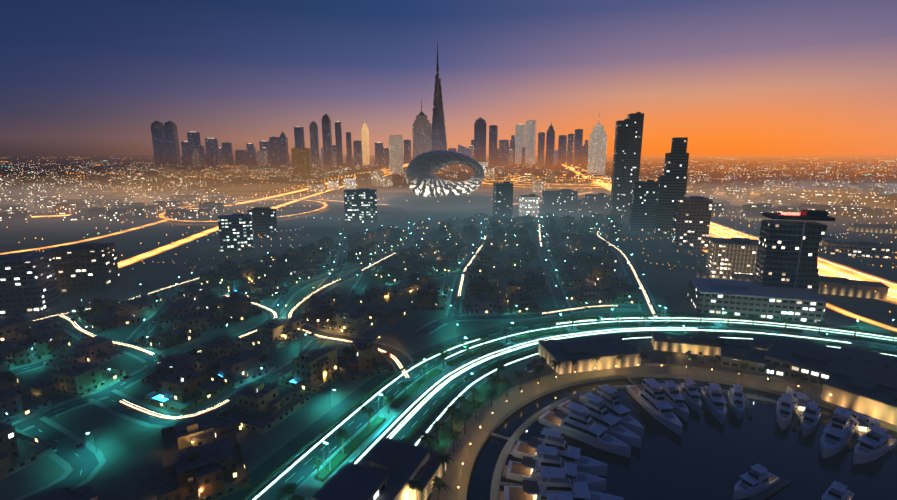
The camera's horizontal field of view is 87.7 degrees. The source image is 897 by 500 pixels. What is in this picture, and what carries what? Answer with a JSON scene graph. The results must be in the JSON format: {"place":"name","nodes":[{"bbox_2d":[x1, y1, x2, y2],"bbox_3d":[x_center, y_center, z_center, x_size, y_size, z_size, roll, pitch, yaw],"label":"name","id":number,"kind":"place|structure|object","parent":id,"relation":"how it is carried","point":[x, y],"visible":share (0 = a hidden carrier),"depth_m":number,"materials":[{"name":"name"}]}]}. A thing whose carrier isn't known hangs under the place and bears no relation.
{"place":"outdoors","nodes":[
{"label":"outdoors","id":0,"kind":"place"},
{"bbox_2d":[150,121,168,165],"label":"skyline tower","id":1,"kind":"structure","parent":0,"point":[159,142],"depth_m":4142.90,"materials":[{"name":"grey"}]},
{"bbox_2d":[164,121,180,164],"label":"skyline tower","id":2,"kind":"structure","parent":0,"point":[172,142],"depth_m":4425.38,"materials":[{"name":"grey"}]},
{"bbox_2d":[222,142,233,164],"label":"skyline tower","id":3,"kind":"structure","parent":0,"point":[227,151],"depth_m":4280.72,"materials":[{"name":"grey glass"}]},
{"bbox_2d":[235,150,247,165],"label":"skyline tower","id":4,"kind":"structure","parent":0,"point":[241,157],"depth_m":3928.73,"materials":[{"name":"grey"}]},
{"bbox_2d":[269,137,279,166],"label":"skyline tower","id":5,"kind":"structure","parent":0,"point":[274,152],"depth_m":3722.61,"materials":[{"name":"grey"}]},
{"bbox_2d":[279,130,288,164],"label":"skyline tower","id":6,"kind":"structure","parent":0,"point":[283,149],"depth_m":3874.67,"materials":[{"name":"grey glass"}]},
{"bbox_2d":[294,127,304,147],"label":"skyline tower","id":7,"kind":"structure","parent":0,"point":[299,137],"depth_m":4456.14,"materials":[{"name":"grey"}]},
{"bbox_2d":[309,121,319,165],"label":"skyline tower","id":8,"kind":"structure","parent":0,"point":[314,139],"depth_m":3831.60,"materials":[{"name":"grey"}]},
{"bbox_2d":[321,114,332,165],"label":"skyline tower","id":9,"kind":"structure","parent":0,"point":[327,138],"depth_m":3913.04,"materials":[{"name":"grey"}]},
{"bbox_2d":[0,219,659,499],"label":"streets","id":10,"kind":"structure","parent":0,"point":[86,461],"depth_m":270.09,"materials":[{"name":"grey asphalt"}]},
{"bbox_2d":[335,122,342,166],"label":"skyline tower","id":11,"kind":"structure","parent":0,"point":[338,139],"depth_m":3736.27,"materials":[{"name":"grey glass"}]},
{"bbox_2d":[346,132,352,165],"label":"skyline tower","id":12,"kind":"structure","parent":0,"point":[349,148],"depth_m":3947.39,"materials":[{"name":"grey"}]},
{"bbox_2d":[361,122,369,164],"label":"skyline tower","id":13,"kind":"structure","parent":0,"point":[365,145],"depth_m":4420.56,"materials":[{"name":"beige"}]},
{"bbox_2d":[0,155,896,499],"bbox_3d":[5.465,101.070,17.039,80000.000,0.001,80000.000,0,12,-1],"label":"ground","id":14,"kind":"structure","parent":0,"point":[132,469],"depth_m":414.97,"materials":[{"name":"black"}]},
{"bbox_2d":[0,252,59,315],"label":"building","id":15,"kind":"structure","parent":14,"relation":"on","point":[28,282],"depth_m":304.23,"materials":[{"name":"grey"}]},
{"bbox_2d":[46,243,119,293],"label":"building","id":16,"kind":"structure","parent":14,"relation":"on","point":[82,267],"depth_m":352.50,"materials":[{"name":"brown"}]},
{"bbox_2d":[0,219,168,254],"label":"highway","id":17,"kind":"structure","parent":14,"relation":"on","point":[119,232],"depth_m":571.81,"materials":[{"name":"orange"}]},
{"bbox_2d":[187,132,202,165],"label":"skyline tower","id":18,"kind":"structure","parent":14,"relation":"on","point":[194,141],"depth_m":4043.03,"materials":[{"name":"grey glass"}]},
{"bbox_2d":[205,138,219,165],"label":"skyline tower","id":19,"kind":"structure","parent":14,"relation":"on","point":[210,143],"depth_m":4041.77,"materials":[{"name":"grey"}]},
{"bbox_2d":[31,166,406,217],"bbox_3d":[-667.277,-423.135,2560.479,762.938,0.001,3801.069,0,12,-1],"label":"highway","id":20,"kind":"structure","parent":14,"relation":"on","point":[283,194],"depth_m":1054.17,"materials":[{"name":"orange"}]},
{"bbox_2d":[218,213,253,251],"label":"building","id":21,"kind":"structure","parent":14,"relation":"on","point":[235,232],"depth_m":497.15,"materials":[{"name":"grey glass"}]},
{"bbox_2d":[158,199,328,221],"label":"curved road","id":22,"kind":"structure","parent":14,"relation":"on","point":[162,214],"depth_m":777.93,"materials":[{"name":"orange"}]},
{"bbox_2d":[117,174,390,268],"bbox_3d":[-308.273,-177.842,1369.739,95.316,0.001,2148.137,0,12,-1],"label":"highway","id":23,"kind":"structure","parent":14,"relation":"on","point":[143,256],"depth_m":543.11,"materials":[{"name":"yellow"}]},
{"bbox_2d":[247,207,277,238],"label":"building","id":24,"kind":"structure","parent":14,"relation":"on","point":[264,221],"depth_m":575.79,"materials":[{"name":"black glass"}]},
{"bbox_2d":[291,148,311,174],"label":"building","id":25,"kind":"structure","parent":14,"relation":"on","point":[301,161],"depth_m":2309.16,"materials":[{"name":"brown concrete"}]},
{"bbox_2d":[0,212,642,499],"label":"villas","id":26,"kind":"object","parent":14,"relation":"on","point":[204,465],"visible":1,"depth_m":276.66,"materials":[{"name":"paint"}]},
{"bbox_2d":[353,140,361,165],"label":"skyline tower","id":27,"kind":"structure","parent":14,"relation":"on","point":[357,146],"depth_m":3811.05,"materials":[{"name":"grey"}]},
{"bbox_2d":[344,188,377,222],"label":"building","id":28,"kind":"structure","parent":14,"relation":"on","point":[360,205],"depth_m":699.08,"materials":[{"name":"grey"}]},
{"bbox_2d":[356,173,371,186],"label":"block","id":29,"kind":"structure","parent":14,"relation":"on","point":[363,180],"depth_m":1473.29,"materials":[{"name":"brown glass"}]},
{"bbox_2d":[370,170,383,185],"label":"block","id":30,"kind":"structure","parent":14,"relation":"on","point":[377,177],"depth_m":1521.49,"materials":[{"name":"grey"}]},
{"bbox_2d":[389,135,402,173],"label":"skyscraper","id":31,"kind":"structure","parent":14,"relation":"on","point":[396,154],"depth_m":2434.83,"materials":[{"name":"grey concrete"}]},
{"bbox_2d":[404,140,410,163],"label":"skyline tower","id":32,"kind":"structure","parent":14,"relation":"on","point":[407,151],"depth_m":4279.07,"materials":[{"name":"grey"}]},
{"bbox_2d":[412,99,431,157],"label":"art deco tower","id":33,"kind":"structure","parent":14,"relation":"on","point":[421,135],"depth_m":4507.52,"materials":[{"name":"grey"}]},
{"bbox_2d":[409,450,445,499],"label":"clubhouse wing","id":34,"kind":"structure","parent":14,"relation":"on","point":[430,469],"depth_m":144.31,"materials":[{"name":"grey concrete"}]},
{"bbox_2d":[384,194,492,207],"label":"building podium","id":35,"kind":"object","parent":14,"relation":"on","point":[459,201],"visible":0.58,"depth_m":930.23,"materials":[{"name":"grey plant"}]},
{"bbox_2d":[406,150,483,196],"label":"museum of the future","id":36,"kind":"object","parent":35,"relation":"on","point":[422,179],"visible":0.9,"depth_m":951.68,"materials":[{"name":"metal"}]},
{"bbox_2d":[431,39,446,150],"bbox_3d":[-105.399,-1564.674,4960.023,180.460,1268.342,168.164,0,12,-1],"label":"skyscraper","id":37,"kind":"structure","parent":14,"relation":"on","point":[438,137],"depth_m":4984.74,"materials":[{"name":"glass"}]},
{"bbox_2d":[0,161,896,221],"bbox_3d":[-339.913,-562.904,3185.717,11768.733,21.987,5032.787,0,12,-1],"label":"distant city blocks","id":38,"kind":"structure","parent":14,"relation":"on","point":[853,201],"depth_m":1244.40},
{"bbox_2d":[0,156,896,311],"bbox_3d":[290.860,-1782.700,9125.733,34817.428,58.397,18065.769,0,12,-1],"label":"distant city lights","id":39,"kind":"object","parent":14,"relation":"on","point":[469,201],"visible":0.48,"depth_m":1725.86,"materials":[{"name":"orange"}]},
{"bbox_2d":[7,215,893,462],"bbox_3d":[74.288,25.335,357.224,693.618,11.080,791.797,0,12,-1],"label":"street lamp poles","id":40,"kind":"object","parent":14,"relation":"on","point":[377,337],"visible":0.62,"depth_m":271.31,"materials":[{"name":"grey metal"}]},
{"bbox_2d":[493,182,512,217],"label":"building","id":41,"kind":"structure","parent":14,"relation":"on","point":[502,200],"depth_m":750.29,"materials":[{"name":"grey glass"}]},
{"bbox_2d":[519,194,538,216],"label":"building","id":42,"kind":"structure","parent":14,"relation":"on","point":[528,204],"depth_m":764.68,"materials":[{"name":"grey"}]},
{"bbox_2d":[541,189,577,212],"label":"building","id":43,"kind":"structure","parent":14,"relation":"on","point":[560,201],"depth_m":822.67,"materials":[{"name":"grey glass"}]},
{"bbox_2d":[557,135,566,165],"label":"skyline tower","id":44,"kind":"structure","parent":14,"relation":"on","point":[562,142],"depth_m":4012.74,"materials":[{"name":"grey"}]},
{"bbox_2d":[566,134,573,166],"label":"skyline tower","id":45,"kind":"structure","parent":14,"relation":"on","point":[570,144],"depth_m":3732.95,"materials":[{"name":"grey"}]},
{"bbox_2d":[573,129,582,164],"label":"skyline tower","id":46,"kind":"structure","parent":14,"relation":"on","point":[578,141],"depth_m":4201.63,"materials":[{"name":"grey"}]},
{"bbox_2d":[577,198,590,212],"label":"building","id":47,"kind":"structure","parent":14,"relation":"on","point":[584,205],"depth_m":827.03,"materials":[{"name":"grey glass"}]},
{"bbox_2d":[538,334,640,373],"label":"marina building","id":48,"kind":"structure","parent":14,"relation":"on","point":[606,349],"depth_m":229.33,"materials":[{"name":"beige"}]},
{"bbox_2d":[587,113,606,174],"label":"skyscraper","id":49,"kind":"structure","parent":14,"relation":"on","point":[597,150],"depth_m":2189.24,"materials":[{"name":"grey"}]},
{"bbox_2d":[585,193,609,210],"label":"building","id":50,"kind":"structure","parent":14,"relation":"on","point":[600,201],"depth_m":853.18,"materials":[{"name":"grey glass"}]},
{"bbox_2d":[610,119,628,214],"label":"tower","id":51,"kind":"structure","parent":14,"relation":"on","point":[619,163],"depth_m":747.89,"materials":[{"name":"black glass"}]},
{"bbox_2d":[622,112,643,218],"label":"tower","id":52,"kind":"structure","parent":14,"relation":"on","point":[634,145],"depth_m":731.68,"materials":[{"name":"grey glass"}]},
{"bbox_2d":[430,363,896,499],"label":"waterfront promenade","id":53,"kind":"structure","parent":14,"relation":"on","point":[466,453],"depth_m":201.18,"materials":[{"name":"beige stone"}]},
{"bbox_2d":[429,476,449,499],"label":"palm","id":54,"kind":"object","parent":53,"relation":"on","point":[439,483],"visible":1,"depth_m":138.35,"materials":[{"name":"green"}]},
{"bbox_2d":[653,137,688,236],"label":"tower","id":55,"kind":"structure","parent":14,"relation":"on","point":[671,183],"depth_m":573.14,"materials":[{"name":"grey glass"}]},
{"bbox_2d":[468,375,896,482],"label":"quay wall","id":56,"kind":"structure","parent":14,"relation":"on","point":[675,377],"depth_m":211.57,"materials":[{"name":"grey concrete"}]},
{"bbox_2d":[651,332,726,355],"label":"marina building","id":57,"kind":"structure","parent":14,"relation":"on","point":[671,342],"depth_m":246.18,"materials":[{"name":"beige"}]},
{"bbox_2d":[670,196,712,249],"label":"tower","id":58,"kind":"structure","parent":14,"relation":"on","point":[691,217],"depth_m":504.07,"materials":[{"name":"beige"}]},
{"bbox_2d":[692,334,751,348],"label":"marina building","id":59,"kind":"structure","parent":14,"relation":"on","point":[737,343],"depth_m":246.01,"materials":[{"name":"black"}]},
{"bbox_2d":[563,165,896,304],"bbox_3d":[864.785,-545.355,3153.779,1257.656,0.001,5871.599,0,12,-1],"label":"highway","id":60,"kind":"structure","parent":14,"relation":"on","point":[834,266],"depth_m":424.78,"materials":[{"name":"yellow"}]},
{"bbox_2d":[706,237,758,279],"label":"apartment building","id":61,"kind":"structure","parent":14,"relation":"on","point":[726,257],"depth_m":370.24,"materials":[{"name":"grey"}]},
{"bbox_2d":[720,343,786,378],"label":"marina building","id":62,"kind":"structure","parent":14,"relation":"on","point":[733,356],"depth_m":226.58,"materials":[{"name":"beige concrete"}]},
{"bbox_2d":[688,277,826,323],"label":"office building","id":63,"kind":"structure","parent":14,"relation":"on","point":[734,298],"depth_m":298.15,"materials":[{"name":"grey concrete"}]},
{"bbox_2d":[744,212,776,220],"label":"block","id":64,"kind":"structure","parent":14,"relation":"on","point":[754,216],"depth_m":731.67,"materials":[{"name":"beige"}]},
{"bbox_2d":[751,336,775,350],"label":"marina building","id":65,"kind":"structure","parent":14,"relation":"on","point":[762,343],"depth_m":241.15,"materials":[{"name":"beige"}]},
{"bbox_2d":[697,266,888,299],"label":"low-rise building","id":66,"kind":"structure","parent":14,"relation":"on","point":[841,286],"depth_m":344.36,"materials":[{"name":"beige"}]},
{"bbox_2d":[702,249,896,331],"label":"highway","id":67,"kind":"structure","parent":14,"relation":"on","point":[856,316],"depth_m":297.66,"materials":[{"name":"yellow"}]},
{"bbox_2d":[764,336,896,390],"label":"marina building","id":68,"kind":"structure","parent":14,"relation":"on","point":[814,362],"depth_m":214.87,"materials":[{"name":"grey concrete"}]},
{"bbox_2d":[821,240,891,258],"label":"block","id":69,"kind":"structure","parent":14,"relation":"on","point":[861,249],"depth_m":472.73,"materials":[{"name":"grey concrete"}]},
{"bbox_2d":[821,375,896,424],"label":"marina building","id":70,"kind":"structure","parent":14,"relation":"on","point":[868,397],"depth_m":190.27,"materials":[{"name":"beige"}]},
{"bbox_2d":[840,345,896,361],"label":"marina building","id":71,"kind":"structure","parent":14,"relation":"on","point":[866,352],"depth_m":227.30,"materials":[{"name":"grey concrete"}]},
{"bbox_2d":[848,223,896,233],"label":"block","id":72,"kind":"structure","parent":14,"relation":"on","point":[875,228],"depth_m":621.89,"materials":[{"name":"beige"}]},
{"bbox_2d":[0,0,896,154],"label":"sky","id":73,"kind":"structure","parent":0,"point":[78,77],"materials":[{"name":"blue"}]},
{"bbox_2d":[34,166,896,499],"bbox_3d":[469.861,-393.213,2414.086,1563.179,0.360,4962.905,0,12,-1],"label":"light trails","id":74,"kind":"object","parent":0,"point":[500,350],"visible":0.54,"depth_m":259.48,"materials":[{"name":"white"}]},
{"bbox_2d":[426,377,514,499],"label":"park lawn","id":75,"kind":"structure","parent":0,"point":[442,446],"depth_m":190.94,"materials":[{"name":"green plant"}]},
{"bbox_2d":[474,118,485,160],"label":"skyline tower","id":76,"kind":"structure","parent":0,"point":[479,139],"depth_m":3712.69,"materials":[{"name":"grey"}]},
{"bbox_2d":[489,125,497,165],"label":"skyline tower","id":77,"kind":"structure","parent":0,"point":[493,134],"depth_m":3879.59,"materials":[{"name":"grey glass"}]},
{"bbox_2d":[499,140,508,165],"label":"skyline tower","id":78,"kind":"structure","parent":0,"point":[503,152],"depth_m":3910.03,"materials":[{"name":"grey"}]},
{"bbox_2d":[515,124,524,163],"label":"skyline tower","id":79,"kind":"structure","parent":0,"point":[519,137],"depth_m":4547.91,"materials":[{"name":"grey"}]},
{"bbox_2d":[525,120,536,164],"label":"skyline tower","id":80,"kind":"structure","parent":0,"point":[530,144],"depth_m":4440.58,"materials":[{"name":"grey"}]},
{"bbox_2d":[537,132,544,164],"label":"skyline tower","id":81,"kind":"structure","parent":0,"point":[541,147],"depth_m":4443.91,"materials":[{"name":"grey glass"}]},
{"bbox_2d":[545,123,554,166],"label":"skyline tower","id":82,"kind":"structure","parent":0,"point":[550,146],"depth_m":3712.68,"materials":[{"name":"grey"}]},
{"bbox_2d":[217,312,896,499],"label":"boulevard road","id":83,"kind":"structure","parent":0,"point":[268,466],"depth_m":213.47,"materials":[{"name":"grey asphalt"}]},
{"bbox_2d":[278,482,298,499],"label":"palm","id":84,"kind":"object","parent":83,"relation":"on","point":[288,490],"visible":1,"depth_m":135.59,"materials":[{"name":"green"}]},
{"bbox_2d":[333,427,353,453],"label":"palm","id":85,"kind":"object","parent":83,"relation":"on","point":[342,434],"visible":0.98,"depth_m":159.33,"materials":[{"name":"green"}]},
{"bbox_2d":[312,461,388,499],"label":"building","id":86,"kind":"structure","parent":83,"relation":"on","point":[347,480],"depth_m":131.14,"materials":[{"name":"grey concrete"}]},
{"bbox_2d":[358,437,429,499],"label":"clubhouse","id":87,"kind":"structure","parent":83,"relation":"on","point":[400,463],"depth_m":144.12,"materials":[{"name":"beige"}]},
{"bbox_2d":[246,316,893,499],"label":"road markings","id":88,"kind":"object","parent":83,"relation":"on","point":[483,366],"visible":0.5,"depth_m":221.19,"materials":[{"name":"white paint"}]},
{"bbox_2d":[245,316,895,499],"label":"boulevard kerbs","id":89,"kind":"structure","parent":83,"relation":"on","point":[309,489],"depth_m":212.34,"materials":[{"name":"grey concrete"}]},
{"bbox_2d":[239,314,896,499],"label":"boulevard hedges","id":90,"kind":"object","parent":89,"relation":"on","point":[338,459],"visible":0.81,"depth_m":241.77,"materials":[{"name":"green plant"}]},
{"bbox_2d":[629,179,656,231],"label":"tower","id":91,"kind":"structure","parent":0,"point":[642,205],"depth_m":623.33,"materials":[{"name":"grey glass"}]},
{"bbox_2d":[466,378,896,499],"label":"marina water","id":92,"kind":"structure","parent":0,"point":[707,455],"depth_m":163.37,"materials":[{"name":"blue liquid"}]},
{"bbox_2d":[502,444,606,491],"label":"yacht","id":93,"kind":"object","parent":92,"relation":"on","point":[527,467],"visible":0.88,"depth_m":149.47,"materials":[{"name":"white"}]},
{"bbox_2d":[509,427,607,475],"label":"yacht","id":94,"kind":"object","parent":92,"relation":"on","point":[566,451],"visible":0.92,"depth_m":157.78,"materials":[{"name":"white"}]},
{"bbox_2d":[544,492,574,499],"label":"yacht","id":95,"kind":"object","parent":92,"relation":"on","point":[560,496],"visible":1,"depth_m":129.30,"materials":[{"name":"white"}]},
{"bbox_2d":[499,466,623,499],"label":"yacht","id":96,"kind":"object","parent":92,"relation":"on","point":[555,480],"visible":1,"depth_m":139.57,"materials":[{"name":"white"}]},
{"bbox_2d":[536,402,630,457],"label":"yacht","id":97,"kind":"object","parent":92,"relation":"on","point":[575,422],"visible":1,"depth_m":172.34,"materials":[{"name":"white plastic"}]},
{"bbox_2d":[555,392,641,448],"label":"yacht","id":98,"kind":"object","parent":92,"relation":"on","point":[601,415],"visible":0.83,"depth_m":177.48,"materials":[{"name":"white plastic"}]},
{"bbox_2d":[578,384,643,436],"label":"yacht","id":99,"kind":"object","parent":92,"relation":"on","point":[615,407],"visible":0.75,"depth_m":184.57,"materials":[{"name":"white"}]},
{"bbox_2d":[626,378,682,436],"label":"yacht","id":100,"kind":"object","parent":92,"relation":"on","point":[653,402],"visible":0.98,"depth_m":189.26,"materials":[{"name":"white"}]},
{"bbox_2d":[659,380,688,421],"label":"yacht","id":101,"kind":"object","parent":92,"relation":"on","point":[674,397],"visible":0.71,"depth_m":192.83,"materials":[{"name":"white"}]},
{"bbox_2d":[676,379,701,414],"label":"yacht","id":102,"kind":"object","parent":92,"relation":"on","point":[689,392],"visible":0.85,"depth_m":196.88,"materials":[{"name":"white"}]},
{"bbox_2d":[490,376,894,499],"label":"marina pontoons","id":103,"kind":"object","parent":92,"relation":"on","point":[496,483],"visible":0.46,"depth_m":173.88,"materials":[{"name":"brown"}]},
{"bbox_2d":[700,383,726,424],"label":"yacht","id":104,"kind":"object","parent":92,"relation":"on","point":[714,399],"visible":0.98,"depth_m":192.07,"materials":[{"name":"white"}]},
{"bbox_2d":[728,383,745,419],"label":"yacht","id":105,"kind":"object","parent":92,"relation":"on","point":[736,398],"visible":0.98,"depth_m":192.41,"materials":[{"name":"white"}]},
{"bbox_2d":[733,464,779,499],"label":"yacht","id":106,"kind":"object","parent":92,"relation":"on","point":[758,478],"visible":1,"depth_m":145.93,"materials":[{"name":"white"}]},
{"bbox_2d":[776,394,791,429],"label":"yacht","id":107,"kind":"object","parent":92,"relation":"on","point":[784,412],"visible":1,"depth_m":184.10,"materials":[{"name":"white"}]},
{"bbox_2d":[786,386,817,425],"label":"yacht","id":108,"kind":"object","parent":92,"relation":"on","point":[799,400],"visible":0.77,"depth_m":191.07,"materials":[{"name":"white"}]},
{"bbox_2d":[800,401,820,436],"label":"yacht","id":109,"kind":"object","parent":92,"relation":"on","point":[810,418],"visible":1,"depth_m":179.38,"materials":[{"name":"white plastic"}]},
{"bbox_2d":[821,481,853,499],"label":"yacht","id":110,"kind":"object","parent":92,"relation":"on","point":[837,490],"visible":1,"depth_m":139.16,"materials":[{"name":"white"}]},
{"bbox_2d":[820,407,855,458],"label":"yacht","id":111,"kind":"object","parent":92,"relation":"on","point":[839,432],"visible":0.92,"depth_m":168.76,"materials":[{"name":"white plastic"}]},
{"bbox_2d":[848,412,867,437],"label":"yacht","id":112,"kind":"object","parent":92,"relation":"on","point":[859,425],"visible":0.5,"depth_m":175.72,"materials":[{"name":"white plastic"}]},
{"bbox_2d":[853,425,896,464],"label":"yacht","id":113,"kind":"object","parent":92,"relation":"on","point":[876,442],"visible":0.98,"depth_m":163.22,"materials":[{"name":"white plastic"}]},
{"bbox_2d":[753,210,834,294],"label":"curved tower","id":114,"kind":"structure","parent":0,"point":[787,251],"depth_m":307.96,"materials":[{"name":"grey glass"}]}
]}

